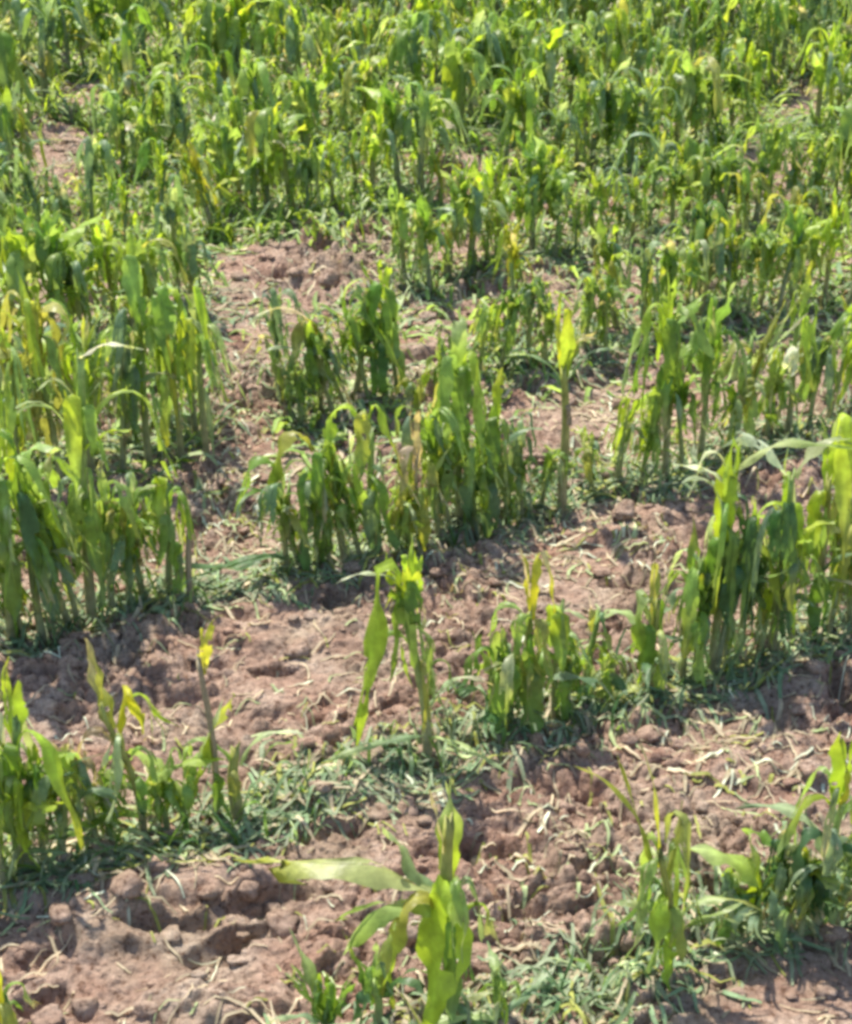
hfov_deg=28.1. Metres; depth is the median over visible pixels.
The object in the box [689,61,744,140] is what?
maize plant
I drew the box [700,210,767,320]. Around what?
maize plant
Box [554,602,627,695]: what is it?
maize plant
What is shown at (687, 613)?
maize plant
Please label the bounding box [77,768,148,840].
maize plant
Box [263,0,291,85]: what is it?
maize plant
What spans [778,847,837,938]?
maize plant
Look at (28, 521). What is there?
maize plant
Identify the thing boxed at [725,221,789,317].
maize plant
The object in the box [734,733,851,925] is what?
maize plant
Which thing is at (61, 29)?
maize plant
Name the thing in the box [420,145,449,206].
maize plant
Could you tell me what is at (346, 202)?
green shoots
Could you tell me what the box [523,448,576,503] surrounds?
maize plant
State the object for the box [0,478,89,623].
maize plant
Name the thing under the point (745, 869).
maize plant
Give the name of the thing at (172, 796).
maize plant
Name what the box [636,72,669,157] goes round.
maize plant
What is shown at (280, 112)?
maize plant
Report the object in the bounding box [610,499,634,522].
soil clod
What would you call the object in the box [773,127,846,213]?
maize plant
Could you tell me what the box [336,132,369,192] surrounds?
maize plant
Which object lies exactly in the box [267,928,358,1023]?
maize plant
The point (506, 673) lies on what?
maize plant
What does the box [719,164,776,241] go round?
maize plant
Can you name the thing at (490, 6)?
maize plant
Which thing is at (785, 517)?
maize plant
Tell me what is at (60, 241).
maize plant
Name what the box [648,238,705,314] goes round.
maize plant
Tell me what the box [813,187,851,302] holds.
maize plant
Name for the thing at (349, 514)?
maize plant
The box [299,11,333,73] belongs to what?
maize plant
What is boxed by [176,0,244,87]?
maize plant
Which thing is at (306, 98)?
maize plant
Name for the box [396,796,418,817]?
soil clod
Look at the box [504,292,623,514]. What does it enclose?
maize plant
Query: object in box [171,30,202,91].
maize plant
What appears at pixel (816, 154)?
maize plant
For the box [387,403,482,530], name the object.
maize plant
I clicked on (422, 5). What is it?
maize plant
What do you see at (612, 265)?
maize plant
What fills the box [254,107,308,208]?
maize plant
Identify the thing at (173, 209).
maize plant
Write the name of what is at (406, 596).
maize plant
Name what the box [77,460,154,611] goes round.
maize plant
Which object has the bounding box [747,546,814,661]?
maize plant
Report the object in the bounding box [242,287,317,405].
maize plant
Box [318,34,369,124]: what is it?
maize plant
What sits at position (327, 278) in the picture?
soil clod
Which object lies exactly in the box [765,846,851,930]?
maize plant
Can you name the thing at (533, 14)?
maize plant
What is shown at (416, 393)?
maize plant
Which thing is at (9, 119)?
maize plant
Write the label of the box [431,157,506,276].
maize plant
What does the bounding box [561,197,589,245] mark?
maize plant
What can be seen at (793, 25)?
maize plant
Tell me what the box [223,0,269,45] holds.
maize plant
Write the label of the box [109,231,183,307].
maize plant
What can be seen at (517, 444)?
maize plant
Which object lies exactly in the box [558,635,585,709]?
maize plant
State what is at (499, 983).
maize plant
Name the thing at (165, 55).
maize plant
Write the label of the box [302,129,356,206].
maize plant
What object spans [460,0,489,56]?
maize plant
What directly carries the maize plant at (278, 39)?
on the ground
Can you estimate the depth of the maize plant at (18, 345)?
4.56 m
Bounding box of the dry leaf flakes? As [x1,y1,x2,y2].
[117,272,851,913]
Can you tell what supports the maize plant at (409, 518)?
on the ground
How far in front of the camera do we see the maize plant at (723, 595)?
3.71 m
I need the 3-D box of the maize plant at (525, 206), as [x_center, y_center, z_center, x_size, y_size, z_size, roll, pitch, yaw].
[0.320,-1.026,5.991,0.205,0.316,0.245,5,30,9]
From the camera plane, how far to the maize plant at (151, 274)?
5.31 m
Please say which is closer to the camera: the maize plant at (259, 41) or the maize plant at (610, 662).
the maize plant at (610, 662)
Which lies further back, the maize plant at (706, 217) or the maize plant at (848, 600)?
the maize plant at (706, 217)
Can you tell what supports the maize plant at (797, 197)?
on the ground
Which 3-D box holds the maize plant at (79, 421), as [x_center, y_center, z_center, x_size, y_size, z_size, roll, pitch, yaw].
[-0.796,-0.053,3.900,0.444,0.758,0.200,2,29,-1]
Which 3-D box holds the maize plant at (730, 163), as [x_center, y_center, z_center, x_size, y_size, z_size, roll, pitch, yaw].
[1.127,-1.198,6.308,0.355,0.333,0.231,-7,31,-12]
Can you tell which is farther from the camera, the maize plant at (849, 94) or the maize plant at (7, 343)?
the maize plant at (849, 94)
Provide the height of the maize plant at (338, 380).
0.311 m
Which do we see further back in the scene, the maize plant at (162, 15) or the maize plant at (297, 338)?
the maize plant at (162, 15)
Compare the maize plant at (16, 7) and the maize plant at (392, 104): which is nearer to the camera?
the maize plant at (392, 104)
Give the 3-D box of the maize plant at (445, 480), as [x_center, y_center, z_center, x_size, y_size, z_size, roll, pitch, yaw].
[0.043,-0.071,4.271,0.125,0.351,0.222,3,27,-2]
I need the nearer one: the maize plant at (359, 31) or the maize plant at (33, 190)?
the maize plant at (33, 190)
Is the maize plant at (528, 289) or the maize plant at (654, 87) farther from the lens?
the maize plant at (654, 87)
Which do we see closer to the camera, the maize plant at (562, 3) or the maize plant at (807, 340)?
the maize plant at (807, 340)
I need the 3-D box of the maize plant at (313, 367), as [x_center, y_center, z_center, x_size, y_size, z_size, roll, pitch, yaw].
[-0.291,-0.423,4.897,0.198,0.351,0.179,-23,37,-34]
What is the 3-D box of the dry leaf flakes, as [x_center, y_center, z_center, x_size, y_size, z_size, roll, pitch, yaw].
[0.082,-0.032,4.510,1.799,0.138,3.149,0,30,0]
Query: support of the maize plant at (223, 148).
on the ground
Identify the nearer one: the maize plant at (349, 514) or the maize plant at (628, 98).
the maize plant at (349, 514)
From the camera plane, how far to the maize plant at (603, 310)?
5.21 m
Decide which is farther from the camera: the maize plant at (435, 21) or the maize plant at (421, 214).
the maize plant at (435, 21)
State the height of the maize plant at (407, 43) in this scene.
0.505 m
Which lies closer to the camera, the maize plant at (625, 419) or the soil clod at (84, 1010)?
the soil clod at (84, 1010)
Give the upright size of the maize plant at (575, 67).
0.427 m
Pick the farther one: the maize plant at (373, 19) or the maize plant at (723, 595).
the maize plant at (373, 19)
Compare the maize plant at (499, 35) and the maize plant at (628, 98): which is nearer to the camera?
the maize plant at (628, 98)
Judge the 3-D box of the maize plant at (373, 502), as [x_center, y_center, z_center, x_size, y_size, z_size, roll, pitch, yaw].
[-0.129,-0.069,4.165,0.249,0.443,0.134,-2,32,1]
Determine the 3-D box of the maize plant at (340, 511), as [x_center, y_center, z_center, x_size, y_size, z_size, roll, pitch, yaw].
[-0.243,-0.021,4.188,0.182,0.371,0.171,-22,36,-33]
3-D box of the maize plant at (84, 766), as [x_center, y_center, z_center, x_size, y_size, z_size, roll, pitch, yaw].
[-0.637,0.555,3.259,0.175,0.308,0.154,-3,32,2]
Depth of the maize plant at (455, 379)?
4.18 m
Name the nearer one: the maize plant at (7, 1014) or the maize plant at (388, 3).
the maize plant at (7, 1014)
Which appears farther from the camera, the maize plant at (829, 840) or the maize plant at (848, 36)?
the maize plant at (848, 36)
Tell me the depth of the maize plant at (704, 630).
3.70 m
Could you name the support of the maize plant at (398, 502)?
on the ground
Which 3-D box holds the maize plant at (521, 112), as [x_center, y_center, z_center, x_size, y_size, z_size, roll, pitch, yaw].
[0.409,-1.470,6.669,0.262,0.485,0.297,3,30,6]
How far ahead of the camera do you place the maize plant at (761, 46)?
7.76 m
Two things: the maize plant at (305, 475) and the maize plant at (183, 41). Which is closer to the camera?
the maize plant at (305, 475)
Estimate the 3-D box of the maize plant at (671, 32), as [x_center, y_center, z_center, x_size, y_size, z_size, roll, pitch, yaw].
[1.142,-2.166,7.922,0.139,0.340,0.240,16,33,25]
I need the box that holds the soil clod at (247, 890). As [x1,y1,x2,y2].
[236,880,259,900]
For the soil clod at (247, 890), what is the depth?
3.24 m
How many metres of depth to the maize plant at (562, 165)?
6.28 m
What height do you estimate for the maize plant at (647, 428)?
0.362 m
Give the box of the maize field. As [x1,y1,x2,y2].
[0,0,851,309]
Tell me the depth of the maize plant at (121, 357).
4.46 m
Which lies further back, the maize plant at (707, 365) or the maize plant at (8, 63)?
the maize plant at (8, 63)
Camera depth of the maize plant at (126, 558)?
3.99 m
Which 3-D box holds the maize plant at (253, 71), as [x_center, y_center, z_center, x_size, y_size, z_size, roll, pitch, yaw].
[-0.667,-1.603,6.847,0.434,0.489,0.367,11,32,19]
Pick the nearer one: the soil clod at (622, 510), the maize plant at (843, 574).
the maize plant at (843, 574)
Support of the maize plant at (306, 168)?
on the ground
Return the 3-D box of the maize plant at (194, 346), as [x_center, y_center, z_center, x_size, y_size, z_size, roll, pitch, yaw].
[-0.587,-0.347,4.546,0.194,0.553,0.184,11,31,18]
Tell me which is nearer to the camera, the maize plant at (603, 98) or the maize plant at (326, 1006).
the maize plant at (326, 1006)
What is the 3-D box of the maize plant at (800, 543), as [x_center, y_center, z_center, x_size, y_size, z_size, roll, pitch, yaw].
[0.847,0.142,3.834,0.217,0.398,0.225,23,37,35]
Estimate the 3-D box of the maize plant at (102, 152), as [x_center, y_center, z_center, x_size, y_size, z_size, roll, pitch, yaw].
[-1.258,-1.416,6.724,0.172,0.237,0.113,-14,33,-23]
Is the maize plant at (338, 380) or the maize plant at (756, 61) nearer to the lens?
the maize plant at (338, 380)
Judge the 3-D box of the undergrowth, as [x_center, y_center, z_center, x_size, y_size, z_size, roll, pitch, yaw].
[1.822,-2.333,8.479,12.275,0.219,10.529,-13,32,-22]
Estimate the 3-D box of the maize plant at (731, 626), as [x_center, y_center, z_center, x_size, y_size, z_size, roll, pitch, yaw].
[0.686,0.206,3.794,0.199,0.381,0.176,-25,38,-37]
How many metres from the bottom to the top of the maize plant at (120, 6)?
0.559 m
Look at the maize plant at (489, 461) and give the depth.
4.32 m
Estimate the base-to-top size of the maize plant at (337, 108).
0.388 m
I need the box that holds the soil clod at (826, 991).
[814,981,838,1001]
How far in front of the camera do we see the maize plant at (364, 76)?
7.01 m
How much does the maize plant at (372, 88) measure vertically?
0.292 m
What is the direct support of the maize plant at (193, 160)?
on the ground
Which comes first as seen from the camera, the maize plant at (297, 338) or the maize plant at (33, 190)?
the maize plant at (297, 338)
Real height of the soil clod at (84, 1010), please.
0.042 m
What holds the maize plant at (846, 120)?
on the ground
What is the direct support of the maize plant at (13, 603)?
on the ground
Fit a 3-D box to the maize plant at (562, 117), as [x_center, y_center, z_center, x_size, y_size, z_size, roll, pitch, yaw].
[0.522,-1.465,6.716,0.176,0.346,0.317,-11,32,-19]
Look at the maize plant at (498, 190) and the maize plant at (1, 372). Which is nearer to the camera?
the maize plant at (1, 372)
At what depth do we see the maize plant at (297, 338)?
4.82 m
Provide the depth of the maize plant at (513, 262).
5.56 m
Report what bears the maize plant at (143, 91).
on the ground
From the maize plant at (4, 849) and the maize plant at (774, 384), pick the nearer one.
the maize plant at (4, 849)
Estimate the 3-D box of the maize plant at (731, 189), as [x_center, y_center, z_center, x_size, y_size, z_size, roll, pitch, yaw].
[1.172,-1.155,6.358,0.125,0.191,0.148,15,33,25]
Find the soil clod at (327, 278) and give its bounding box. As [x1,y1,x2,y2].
[317,268,340,289]
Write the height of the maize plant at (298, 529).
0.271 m
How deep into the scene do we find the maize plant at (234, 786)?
3.36 m
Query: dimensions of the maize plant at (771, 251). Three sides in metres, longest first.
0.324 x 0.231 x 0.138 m
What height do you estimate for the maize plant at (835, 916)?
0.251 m
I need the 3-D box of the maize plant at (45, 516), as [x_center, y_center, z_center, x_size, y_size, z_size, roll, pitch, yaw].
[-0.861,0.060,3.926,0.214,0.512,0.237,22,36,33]
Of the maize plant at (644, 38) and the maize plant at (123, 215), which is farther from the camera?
the maize plant at (644, 38)
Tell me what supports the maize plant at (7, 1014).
on the ground
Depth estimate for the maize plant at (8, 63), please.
7.17 m
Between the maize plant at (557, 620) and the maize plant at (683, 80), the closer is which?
the maize plant at (557, 620)
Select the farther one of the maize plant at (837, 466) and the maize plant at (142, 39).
the maize plant at (142, 39)
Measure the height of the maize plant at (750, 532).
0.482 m
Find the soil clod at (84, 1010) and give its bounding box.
[70,997,97,1022]
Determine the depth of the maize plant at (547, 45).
7.30 m
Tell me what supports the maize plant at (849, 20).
on the ground
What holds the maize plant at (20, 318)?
on the ground
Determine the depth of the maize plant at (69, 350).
4.42 m
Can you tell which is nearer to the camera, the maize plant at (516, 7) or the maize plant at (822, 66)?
the maize plant at (822, 66)
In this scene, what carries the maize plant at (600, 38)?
on the ground
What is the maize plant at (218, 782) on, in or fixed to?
on the ground
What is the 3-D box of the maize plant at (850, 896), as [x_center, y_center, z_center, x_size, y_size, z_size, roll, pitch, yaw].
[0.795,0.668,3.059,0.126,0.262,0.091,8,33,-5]
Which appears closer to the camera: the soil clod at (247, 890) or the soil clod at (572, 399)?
the soil clod at (247, 890)
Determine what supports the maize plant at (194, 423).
on the ground
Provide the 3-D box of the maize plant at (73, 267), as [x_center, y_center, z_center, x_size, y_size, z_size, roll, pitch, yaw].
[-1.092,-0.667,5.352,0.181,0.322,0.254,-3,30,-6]
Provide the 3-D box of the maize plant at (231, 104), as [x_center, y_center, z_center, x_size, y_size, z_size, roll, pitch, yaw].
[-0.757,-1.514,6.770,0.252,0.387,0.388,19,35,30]
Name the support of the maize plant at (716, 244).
on the ground
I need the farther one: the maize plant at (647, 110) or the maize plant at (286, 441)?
the maize plant at (647, 110)
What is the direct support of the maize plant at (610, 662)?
on the ground
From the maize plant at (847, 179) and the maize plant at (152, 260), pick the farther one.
the maize plant at (847, 179)
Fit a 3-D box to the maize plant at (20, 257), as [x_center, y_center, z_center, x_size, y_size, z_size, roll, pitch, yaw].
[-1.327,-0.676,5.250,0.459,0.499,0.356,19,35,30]
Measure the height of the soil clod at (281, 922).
0.058 m
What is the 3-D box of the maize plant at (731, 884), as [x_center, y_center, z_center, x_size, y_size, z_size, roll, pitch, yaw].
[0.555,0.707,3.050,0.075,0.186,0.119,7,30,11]
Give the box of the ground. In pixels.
[0,0,851,1023]
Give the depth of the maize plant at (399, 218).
5.75 m
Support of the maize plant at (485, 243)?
on the ground
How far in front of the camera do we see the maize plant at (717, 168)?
6.18 m
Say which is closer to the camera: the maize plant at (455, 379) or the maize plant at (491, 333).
the maize plant at (455, 379)
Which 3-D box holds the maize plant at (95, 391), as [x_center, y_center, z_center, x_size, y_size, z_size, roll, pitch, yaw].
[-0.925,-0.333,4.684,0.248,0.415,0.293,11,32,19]
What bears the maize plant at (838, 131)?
on the ground
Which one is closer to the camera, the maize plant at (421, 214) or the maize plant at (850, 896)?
the maize plant at (850, 896)
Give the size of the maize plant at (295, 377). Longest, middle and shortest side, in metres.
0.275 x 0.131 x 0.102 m
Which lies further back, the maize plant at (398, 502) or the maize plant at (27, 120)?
the maize plant at (27, 120)
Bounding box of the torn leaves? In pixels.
[0,0,851,547]
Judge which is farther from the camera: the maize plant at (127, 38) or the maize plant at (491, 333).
the maize plant at (127, 38)
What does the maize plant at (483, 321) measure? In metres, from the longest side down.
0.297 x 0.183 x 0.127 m
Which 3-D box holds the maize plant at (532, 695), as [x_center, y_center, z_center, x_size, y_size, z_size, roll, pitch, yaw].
[0.241,0.297,3.535,0.268,0.489,0.120,23,37,35]
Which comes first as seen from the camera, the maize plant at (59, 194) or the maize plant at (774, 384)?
the maize plant at (774, 384)
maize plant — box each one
[0,0,37,48]
[0,0,79,59]
[0,14,52,112]
[0,69,57,196]
[0,102,56,177]
[0,149,21,246]
[0,154,72,232]
[0,197,22,234]
[0,210,82,338]
[0,269,127,487]
[0,304,24,369]
[0,326,35,451]
[0,327,63,468]
[0,335,21,450]
[0,396,117,649]
[0,429,79,643]
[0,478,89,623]
[0,512,39,637]
[0,657,104,865]
[0,747,54,881]
[0,753,72,882]
[0,973,39,1023]
[1,0,57,70]
[1,334,63,444]
[1,342,178,627]
[3,742,87,859]
[8,444,95,625]
[13,0,99,110]
[14,200,105,339]
[16,737,116,861]
[28,316,140,424]
[37,310,129,474]
[39,175,79,230]
[44,250,112,329]
[45,0,95,77]
[49,638,225,839]
[50,320,145,428]
[51,726,138,839]
[56,256,101,332]
[62,0,109,75]
[66,136,125,241]
[71,303,196,471]
[73,0,134,54]
[76,219,130,325]
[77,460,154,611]
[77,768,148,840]
[85,36,120,92]
[90,84,154,169]
[91,123,125,172]
[91,312,159,442]
[93,40,157,107]
[95,237,192,327]
[98,232,203,468]
[98,471,169,596]
[101,3,159,102]
[102,0,187,63]
[102,62,184,150]
[104,513,162,606]
[106,180,141,241]
[107,0,176,42]
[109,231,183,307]
[113,699,231,830]
[115,760,183,829]
[121,476,196,593]
[124,273,233,458]
[129,98,165,182]
[133,138,185,232]
[135,0,194,45]
[136,74,219,171]
[145,173,195,302]
[145,339,197,434]
[146,38,198,78]
[150,302,246,432]
[153,64,222,153]
[157,139,240,233]
[162,286,227,457]
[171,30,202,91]
[175,498,194,598]
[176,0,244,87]
[176,43,236,133]
[176,107,245,214]
[179,223,221,316]
[181,729,303,819]
[182,455,310,585]
[183,620,224,819]
[190,18,228,90]
[193,0,284,100]
[207,78,283,166]
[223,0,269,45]
[233,49,291,131]
[233,775,526,1023]
[234,92,297,210]
[238,146,273,220]
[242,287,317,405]
[246,19,281,100]
[247,306,343,412]
[253,487,320,565]
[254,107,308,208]
[259,0,322,97]
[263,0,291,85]
[267,430,351,570]
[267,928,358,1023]
[268,63,325,155]
[270,21,280,54]
[270,103,299,145]
[276,356,312,426]
[279,141,350,207]
[283,319,356,419]
[292,442,365,562]
[293,467,355,565]
[294,317,356,408]
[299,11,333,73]
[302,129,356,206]
[307,442,378,555]
[317,0,349,83]
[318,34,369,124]
[319,60,380,139]
[322,403,422,555]
[327,534,515,775]
[328,55,386,125]
[330,0,384,72]
[335,288,385,400]
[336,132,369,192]
[338,284,389,398]
[342,893,426,1023]
[348,96,409,193]
[349,0,407,74]
[353,259,401,395]
[356,75,430,188]
[362,82,394,122]
[366,10,451,112]
[368,315,493,521]
[369,1,396,68]
[373,181,426,277]
[376,310,420,394]
[377,326,433,419]
[380,75,478,196]
[385,188,459,295]
[385,472,437,549]
[386,0,464,75]
[386,485,421,556]
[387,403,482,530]
[395,402,455,551]
[410,0,464,74]
[412,328,451,391]
[417,85,437,115]
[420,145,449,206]
[422,423,466,538]
[428,29,505,136]
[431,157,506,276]
[434,156,527,271]
[436,8,524,117]
[438,624,521,745]
[438,941,561,1023]
[440,0,507,51]
[447,428,522,538]
[450,6,503,115]
[459,58,552,169]
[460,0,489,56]
[466,297,503,372]
[467,155,528,257]
[468,0,495,20]
[469,205,505,260]
[474,7,558,113]
[474,303,518,355]
[475,367,542,538]
[479,637,555,733]
[488,542,604,734]
[490,180,545,246]
[490,290,539,369]
[492,217,535,295]
[493,447,526,525]
[494,18,610,104]
[495,73,559,168]
[500,412,540,519]
[502,0,551,32]
[503,268,555,353]
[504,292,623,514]
[505,0,559,43]
[510,128,565,250]
[520,159,582,258]
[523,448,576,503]
[524,8,573,114]
[528,281,557,364]
[533,549,591,727]
[534,96,582,168]
[541,0,604,32]
[544,145,585,217]
[545,24,598,108]
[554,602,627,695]
[557,78,619,170]
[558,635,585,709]
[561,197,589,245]
[565,56,659,165]
[566,38,599,88]
[568,276,612,350]
[570,425,614,490]
[572,166,631,250]
[574,215,632,328]
[575,743,761,991]
[578,274,626,352]
[582,10,614,92]
[585,74,655,165]
[587,0,644,38]
[587,81,638,159]
[588,0,654,87]
[589,650,634,705]
[598,393,643,482]
[599,559,669,703]
[602,155,648,249]
[605,127,695,228]
[605,199,643,244]
[610,267,717,478]
[614,2,666,92]
[615,235,666,339]
[616,384,679,487]
[620,80,686,162]
[621,29,681,107]
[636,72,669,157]
[641,126,707,223]
[642,49,724,150]
[647,155,712,234]
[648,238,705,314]
[651,515,709,688]
[653,50,750,138]
[653,223,713,324]
[659,367,714,472]
[660,8,689,63]
[662,0,728,61]
[662,280,748,460]
[663,195,729,297]
[663,548,741,682]
[671,140,745,213]
[673,437,851,672]
[681,824,850,956]
[683,0,796,66]
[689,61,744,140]
[691,25,735,73]
[694,139,781,217]
[697,562,766,673]
[698,223,737,317]
[699,374,765,453]
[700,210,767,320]
[705,38,760,131]
[708,529,785,673]
[710,291,807,449]
[711,483,790,661]
[714,867,756,944]
[719,112,809,222]
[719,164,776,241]
[721,430,851,656]
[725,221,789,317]
[727,41,779,125]
[730,180,755,224]
[734,0,799,71]
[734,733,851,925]
[738,347,805,438]
[740,229,789,309]
[741,823,824,928]
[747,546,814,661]
[752,0,799,88]
[752,0,813,72]
[757,122,818,208]
[757,501,851,640]
[761,193,815,300]
[762,259,820,436]
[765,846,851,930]
[767,199,830,313]
[772,155,817,202]
[773,0,849,77]
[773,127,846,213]
[776,204,842,305]
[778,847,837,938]
[787,412,851,634]
[789,184,829,225]
[790,0,851,56]
[791,17,851,126]
[791,130,843,203]
[795,328,851,426]
[797,304,851,420]
[806,486,851,634]
[810,514,851,625]
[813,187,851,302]
[814,39,851,127]
[819,832,851,925]
[823,120,851,196]
[824,24,851,68]
[824,102,851,167]
[828,60,851,104]
[831,2,851,39]
[835,234,851,306]
[837,158,851,223]
[839,863,851,922]
[840,295,851,403]
[841,209,851,264]
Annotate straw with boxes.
[0,6,851,1023]
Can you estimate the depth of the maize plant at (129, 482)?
4.08 m
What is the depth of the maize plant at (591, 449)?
4.50 m
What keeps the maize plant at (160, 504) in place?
on the ground
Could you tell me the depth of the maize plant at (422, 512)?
4.20 m
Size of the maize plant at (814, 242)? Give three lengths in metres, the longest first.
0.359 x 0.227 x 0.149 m
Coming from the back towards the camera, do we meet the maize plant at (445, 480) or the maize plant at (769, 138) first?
the maize plant at (769, 138)
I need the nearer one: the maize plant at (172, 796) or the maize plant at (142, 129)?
the maize plant at (172, 796)
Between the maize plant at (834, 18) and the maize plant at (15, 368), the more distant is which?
the maize plant at (834, 18)
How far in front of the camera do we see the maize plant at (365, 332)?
4.90 m
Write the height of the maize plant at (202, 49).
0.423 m
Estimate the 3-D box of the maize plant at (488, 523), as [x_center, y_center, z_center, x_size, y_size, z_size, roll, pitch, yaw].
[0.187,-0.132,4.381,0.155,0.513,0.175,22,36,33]
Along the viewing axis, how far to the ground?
3.70 m
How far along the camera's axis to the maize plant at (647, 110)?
6.80 m
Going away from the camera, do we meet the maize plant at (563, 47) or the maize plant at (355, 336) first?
the maize plant at (355, 336)
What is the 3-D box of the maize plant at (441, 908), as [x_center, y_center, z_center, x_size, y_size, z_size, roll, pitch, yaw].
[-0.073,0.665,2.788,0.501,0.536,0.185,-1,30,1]
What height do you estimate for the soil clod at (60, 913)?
0.044 m
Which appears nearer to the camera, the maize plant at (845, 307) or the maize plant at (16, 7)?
the maize plant at (845, 307)
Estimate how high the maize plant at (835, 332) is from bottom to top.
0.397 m
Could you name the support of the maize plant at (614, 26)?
on the ground
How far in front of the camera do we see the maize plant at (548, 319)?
5.10 m
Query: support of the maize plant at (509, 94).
on the ground
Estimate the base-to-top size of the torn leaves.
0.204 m
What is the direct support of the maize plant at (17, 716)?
on the ground
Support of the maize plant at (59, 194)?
on the ground
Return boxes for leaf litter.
[0,0,851,1023]
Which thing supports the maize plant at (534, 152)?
on the ground
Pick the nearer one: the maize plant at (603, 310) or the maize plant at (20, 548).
the maize plant at (20, 548)
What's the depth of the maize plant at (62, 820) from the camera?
3.22 m
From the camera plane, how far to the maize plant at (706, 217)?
5.51 m
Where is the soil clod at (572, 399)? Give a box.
[559,393,578,406]
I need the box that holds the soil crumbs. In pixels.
[0,2,851,1023]
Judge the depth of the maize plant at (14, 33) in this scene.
7.76 m
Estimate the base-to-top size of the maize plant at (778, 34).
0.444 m
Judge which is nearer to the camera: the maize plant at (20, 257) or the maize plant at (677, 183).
the maize plant at (20, 257)
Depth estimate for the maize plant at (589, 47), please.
7.62 m
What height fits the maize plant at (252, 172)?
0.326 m
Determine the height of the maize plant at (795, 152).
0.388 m
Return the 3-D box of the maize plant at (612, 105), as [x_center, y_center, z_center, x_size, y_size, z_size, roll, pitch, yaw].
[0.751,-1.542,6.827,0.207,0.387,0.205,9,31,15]
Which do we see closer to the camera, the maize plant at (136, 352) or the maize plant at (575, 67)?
the maize plant at (136, 352)
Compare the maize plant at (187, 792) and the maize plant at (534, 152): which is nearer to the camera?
the maize plant at (187, 792)
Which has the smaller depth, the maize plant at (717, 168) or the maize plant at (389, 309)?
the maize plant at (389, 309)
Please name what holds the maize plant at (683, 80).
on the ground
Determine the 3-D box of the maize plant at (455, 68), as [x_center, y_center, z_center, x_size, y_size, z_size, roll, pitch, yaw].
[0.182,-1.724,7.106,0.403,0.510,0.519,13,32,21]
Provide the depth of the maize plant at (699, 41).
7.84 m
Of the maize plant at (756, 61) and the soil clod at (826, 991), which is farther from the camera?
the maize plant at (756, 61)
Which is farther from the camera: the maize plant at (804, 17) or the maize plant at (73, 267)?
the maize plant at (804, 17)
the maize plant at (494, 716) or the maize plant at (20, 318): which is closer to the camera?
the maize plant at (494, 716)
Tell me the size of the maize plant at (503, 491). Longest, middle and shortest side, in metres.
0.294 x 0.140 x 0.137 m
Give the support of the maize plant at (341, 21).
on the ground
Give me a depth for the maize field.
8.52 m
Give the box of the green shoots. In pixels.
[0,0,851,308]
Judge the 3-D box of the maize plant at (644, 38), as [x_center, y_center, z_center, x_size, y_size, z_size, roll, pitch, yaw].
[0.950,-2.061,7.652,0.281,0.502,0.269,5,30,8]
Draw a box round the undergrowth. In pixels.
[0,0,851,1023]
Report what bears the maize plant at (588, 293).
on the ground
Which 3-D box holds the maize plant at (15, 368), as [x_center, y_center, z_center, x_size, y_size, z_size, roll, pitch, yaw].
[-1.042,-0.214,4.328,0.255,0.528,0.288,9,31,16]
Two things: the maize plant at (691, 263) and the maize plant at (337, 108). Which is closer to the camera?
the maize plant at (691, 263)
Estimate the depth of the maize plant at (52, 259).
5.30 m
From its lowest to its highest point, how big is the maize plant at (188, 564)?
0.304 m
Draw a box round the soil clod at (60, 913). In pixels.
[49,901,72,925]
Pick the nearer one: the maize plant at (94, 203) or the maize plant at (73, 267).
the maize plant at (73, 267)
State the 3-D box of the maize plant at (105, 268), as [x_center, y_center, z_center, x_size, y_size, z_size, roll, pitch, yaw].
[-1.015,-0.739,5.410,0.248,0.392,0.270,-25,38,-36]
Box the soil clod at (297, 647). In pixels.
[283,638,310,658]
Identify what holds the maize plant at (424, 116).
on the ground
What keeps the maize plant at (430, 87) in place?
on the ground
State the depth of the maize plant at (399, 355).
4.98 m
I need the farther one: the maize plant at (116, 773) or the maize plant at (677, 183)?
the maize plant at (677, 183)
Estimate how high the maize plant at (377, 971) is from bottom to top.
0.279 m
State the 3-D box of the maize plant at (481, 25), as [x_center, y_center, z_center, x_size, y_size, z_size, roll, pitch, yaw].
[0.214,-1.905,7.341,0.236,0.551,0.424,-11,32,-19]
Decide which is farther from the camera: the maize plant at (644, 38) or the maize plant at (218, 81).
the maize plant at (644, 38)
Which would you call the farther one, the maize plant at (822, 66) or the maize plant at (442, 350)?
the maize plant at (822, 66)
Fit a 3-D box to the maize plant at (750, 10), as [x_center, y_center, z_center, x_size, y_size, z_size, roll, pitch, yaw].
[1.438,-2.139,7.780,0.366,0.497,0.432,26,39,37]
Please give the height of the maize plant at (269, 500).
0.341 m
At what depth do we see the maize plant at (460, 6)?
8.14 m
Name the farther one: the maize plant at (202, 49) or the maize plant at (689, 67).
the maize plant at (202, 49)
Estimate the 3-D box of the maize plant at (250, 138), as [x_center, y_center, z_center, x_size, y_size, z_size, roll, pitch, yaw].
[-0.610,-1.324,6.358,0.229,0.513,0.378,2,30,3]
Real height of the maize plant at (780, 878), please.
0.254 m
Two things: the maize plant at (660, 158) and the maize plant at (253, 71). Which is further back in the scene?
the maize plant at (253, 71)
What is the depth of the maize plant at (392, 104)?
6.45 m
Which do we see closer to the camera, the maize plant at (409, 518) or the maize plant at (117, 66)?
the maize plant at (409, 518)
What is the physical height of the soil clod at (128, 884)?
0.058 m
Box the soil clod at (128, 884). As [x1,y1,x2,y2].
[109,869,143,899]
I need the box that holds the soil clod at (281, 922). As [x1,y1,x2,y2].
[266,908,299,938]
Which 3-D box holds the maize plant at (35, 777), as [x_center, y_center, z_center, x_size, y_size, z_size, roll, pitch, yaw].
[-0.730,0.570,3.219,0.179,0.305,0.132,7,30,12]
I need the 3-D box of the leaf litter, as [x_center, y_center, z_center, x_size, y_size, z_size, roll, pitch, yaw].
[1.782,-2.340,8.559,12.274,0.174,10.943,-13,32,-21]

